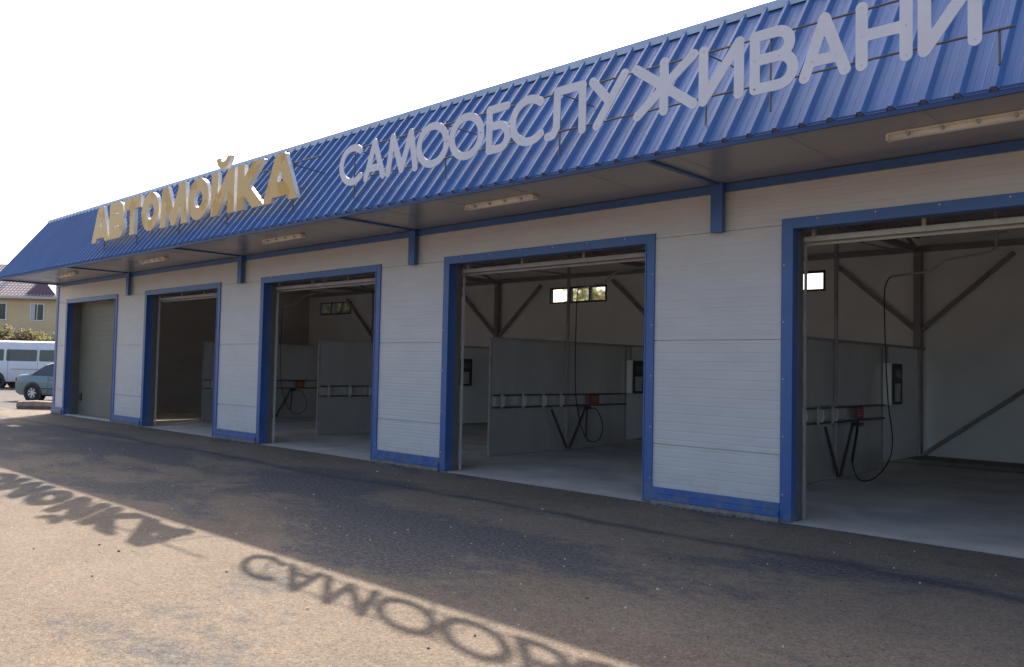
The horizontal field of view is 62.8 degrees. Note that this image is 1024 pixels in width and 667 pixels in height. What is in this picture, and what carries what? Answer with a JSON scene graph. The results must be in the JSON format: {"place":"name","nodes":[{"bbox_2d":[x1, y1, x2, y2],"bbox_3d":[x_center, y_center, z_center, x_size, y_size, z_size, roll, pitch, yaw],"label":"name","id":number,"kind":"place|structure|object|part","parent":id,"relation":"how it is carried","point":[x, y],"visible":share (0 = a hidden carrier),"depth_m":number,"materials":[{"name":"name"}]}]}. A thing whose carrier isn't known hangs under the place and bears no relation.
{"place":"outdoors","nodes":[
{"label":"outdoors","id":0,"kind":"place"},
{"bbox_2d":[0,264,56,338],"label":"yellow house","id":1,"kind":"structure","parent":0,"point":[32,306],"depth_m":75.17,"materials":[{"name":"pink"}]},
{"bbox_2d":[0,303,6,319],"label":"window","id":2,"kind":"structure","parent":1,"relation":"in","point":[3,306],"depth_m":75.03,"materials":[{"name":"white plastic"}]},
{"bbox_2d":[30,303,44,320],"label":"window","id":3,"kind":"structure","parent":1,"relation":"in","point":[37,311],"depth_m":75.15,"materials":[{"name":"white plastic"}]},
{"bbox_2d":[0,0,773,263],"label":"sky","id":4,"kind":"structure","parent":0,"point":[102,101],"materials":[{"name":"white"}]},
{"bbox_2d":[0,385,1023,666],"bbox_3d":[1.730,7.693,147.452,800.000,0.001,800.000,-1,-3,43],"label":"ground","id":5,"kind":"structure","parent":0,"point":[448,571],"depth_m":6.49,"materials":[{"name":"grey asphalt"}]},
{"bbox_2d":[0,324,51,340],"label":"shrub","id":6,"kind":"object","parent":5,"relation":"on","point":[24,334],"visible":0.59,"depth_m":65.54,"materials":[{"name":"green plant"}]},
{"bbox_2d":[0,341,54,387],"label":"parked van","id":7,"kind":"object","parent":5,"relation":"on","point":[17,358],"visible":0.17,"depth_m":43.58,"materials":[{"name":"white paint"}]},
{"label":"side window","id":8,"kind":"part","parent":7,"relation":"part of","materials":[{"name":"grey glass"}]},
{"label":"side window","id":9,"kind":"part","parent":7,"relation":"part of","materials":[{"name":"grey glass"}]},
{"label":"side window","id":10,"kind":"part","parent":7,"relation":"part of","materials":[{"name":"grey glass"}]},
{"bbox_2d":[16,400,51,409],"bbox_3d":[-14.466,2.264,26.225,1.992,0.332,0.323,1,-2,3],"label":"kerb stone","id":11,"kind":"object","parent":5,"relation":"on","point":[36,404],"visible":0.47,"depth_m":26.12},
{"bbox_2d":[15,363,53,399],"bbox_3d":[-16.141,1.833,31.328,4.450,1.540,1.800,1,-2,13],"label":"parked car","id":12,"kind":"object","parent":5,"relation":"on","point":[37,385],"visible":0.27,"depth_m":30.79,"materials":[{"name":"teal metal"}]},
{"bbox_3d":[-17.505,1.368,30.951,0.480,0.390,0.204,1,-2,13],"label":"side window","id":13,"kind":"part","parent":12,"relation":"part of","materials":[{"name":"grey glass"}]},
{"bbox_3d":[-16.734,1.338,30.780,1.100,0.510,0.224,1,-2,13],"label":"side window","id":14,"kind":"part","parent":12,"relation":"part of","materials":[{"name":"grey glass"}]},
{"bbox_2d":[34,332,54,341],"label":"shrub","id":15,"kind":"object","parent":5,"relation":"on","point":[40,338],"visible":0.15,"depth_m":65.80,"materials":[{"name":"green plant"}]},
{"bbox_2d":[0,0,1023,559],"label":"car wash building","id":16,"kind":"structure","parent":5,"relation":"on","point":[732,214],"depth_m":11.79,"materials":[{"name":"blue"}]},
{"bbox_2d":[57,272,77,277],"bbox_3d":[-11.380,-1.495,21.457,1.230,0.072,0.150,-1,-3,43],"label":"strip light","id":17,"kind":"object","parent":16,"relation":"attached to","point":[67,274],"visible":1,"depth_m":21.31,"materials":[{"name":"plastic"}]},
{"bbox_3d":[-11.283,0.707,22.794,3.410,3.156,0.390,-1,-3,43],"label":"garage door","id":18,"kind":"part","parent":16,"relation":"part of","materials":[{"name":"grey plastic"}]},
{"bbox_2d":[139,257,168,263],"bbox_3d":[-7.685,-1.561,17.972,1.230,0.072,0.150,-1,-3,43],"label":"strip light","id":19,"kind":"object","parent":16,"relation":"attached to","point":[153,260],"visible":1,"depth_m":17.85,"materials":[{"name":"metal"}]},
{"bbox_2d":[92,152,323,249],"bbox_3d":[-5.941,-2.459,15.866,8.850,1.175,0.613,-1,-3,43],"label":"yellow letter sign","id":20,"kind":"object","parent":16,"relation":"attached to","point":[235,190],"visible":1,"depth_m":15.04,"materials":[{"name":"yellow acrylic"},{"name":"white plastic"}]},
{"bbox_2d":[200,283,317,420],"bbox_3d":[-6.078,0.484,24.810,0.243,3.986,6.360,-1,-3,43],"label":"bay partition","id":21,"kind":"object","parent":16,"relation":"on","point":[299,367],"visible":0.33,"depth_m":24.41,"materials":[{"name":"metal"}]},
{"bbox_2d":[280,278,326,413],"bbox_3d":[-5.793,0.245,23.894,1.620,4.172,0.949,-1,-3,43],"label":"hose boom","id":22,"kind":"object","parent":21,"relation":"attached to","point":[323,280],"visible":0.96,"depth_m":24.10,"materials":[{"name":"metal"}]},
{"bbox_2d":[262,233,305,243],"bbox_3d":[-3.939,-1.627,14.439,1.230,0.072,0.150,-1,-3,43],"label":"strip light","id":23,"kind":"object","parent":16,"relation":"attached to","point":[282,238],"visible":1,"depth_m":14.36,"materials":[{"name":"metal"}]},
{"bbox_3d":[-6.167,-0.878,29.444,1.850,0.430,0.111,-1,-3,43],"label":"window","id":24,"kind":"part","parent":16,"relation":"part of","materials":[{"name":"grey"}]},
{"bbox_2d":[316,339,488,434],"bbox_3d":[-2.113,0.413,21.071,0.243,3.986,6.360,-1,-3,43],"label":"bay partition","id":25,"kind":"object","parent":16,"relation":"on","point":[344,386],"visible":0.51,"depth_m":19.45,"materials":[{"name":"white plastic"}]},
{"bbox_2d":[460,358,471,385],"bbox_3d":[-1.274,0.863,21.917,0.253,1.020,0.460,-1,-3,43],"label":"control cabinet","id":26,"kind":"object","parent":25,"relation":"attached to","point":[467,376],"visible":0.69,"depth_m":21.86,"materials":[{"name":"metal"}]},
{"bbox_2d":[465,194,537,210],"bbox_3d":[-0.156,-1.694,10.871,1.230,0.072,0.150,-1,-3,43],"label":"strip light","id":27,"kind":"object","parent":16,"relation":"attached to","point":[503,201],"visible":1,"depth_m":10.80,"materials":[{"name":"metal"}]},
{"bbox_2d":[487,254,643,455],"bbox_3d":[1.829,0.344,17.353,0.243,3.986,6.360,-1,-3,43],"label":"bay partition","id":28,"kind":"object","parent":16,"relation":"on","point":[532,406],"visible":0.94,"depth_m":16.41,"materials":[{"name":"white plastic"}]},
{"bbox_2d":[575,248,644,441],"bbox_3d":[2.114,0.105,16.437,1.620,4.172,0.949,-1,-3,43],"label":"hose boom","id":29,"kind":"object","parent":28,"relation":"attached to","point":[589,407],"visible":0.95,"depth_m":16.63,"materials":[{"name":"metal"}]},
{"bbox_2d":[626,346,643,393],"bbox_3d":[2.669,0.793,18.198,0.253,1.020,0.460,-1,-3,43],"label":"control cabinet","id":30,"kind":"object","parent":28,"relation":"attached to","point":[634,380],"visible":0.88,"depth_m":18.04,"materials":[{"name":"metal"}]},
{"bbox_3d":[1.744,-1.018,21.983,1.900,0.430,0.111,-1,-3,43],"label":"window","id":31,"kind":"part","parent":16,"relation":"part of","materials":[{"name":"grey"}]},
{"bbox_2d":[339,0,1015,197],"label":"grey letter sign","id":32,"kind":"object","parent":16,"relation":"on","point":[929,37],"visible":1,"depth_m":8.08,"materials":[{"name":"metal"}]},
{"bbox_3d":[5.854,-1.090,18.107,1.900,0.430,0.111,-1,-3,43],"label":"window","id":33,"kind":"part","parent":16,"relation":"part of","materials":[{"name":"grey"}]},
{"bbox_2d":[802,227,924,484],"bbox_3d":[5.729,0.275,13.676,0.243,3.986,6.360,-1,-3,43],"label":"bay partition","id":34,"kind":"object","parent":16,"relation":"on","point":[844,384],"visible":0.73,"depth_m":13.39,"materials":[{"name":"white plastic"}]},
{"bbox_2d":[883,346,901,404],"bbox_3d":[6.568,0.724,14.521,0.253,1.020,0.460,-1,-3,43],"label":"control cabinet","id":35,"kind":"object","parent":34,"relation":"attached to","point":[894,375],"visible":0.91,"depth_m":14.35,"materials":[{"name":"metal"}]},
{"bbox_2d":[851,211,1008,481],"bbox_3d":[6.050,0.054,12.360,2.202,4.340,0.731,-1,-3,43],"label":"hose boom","id":36,"kind":"object","parent":16,"relation":"on","point":[857,424],"visible":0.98,"depth_m":12.65,"materials":[{"name":"metal"}]},
{"bbox_2d":[885,109,1023,142],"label":"strip light","id":37,"kind":"object","parent":16,"relation":"attached to","point":[1001,118],"visible":1,"depth_m":7.11,"materials":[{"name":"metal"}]}
]}

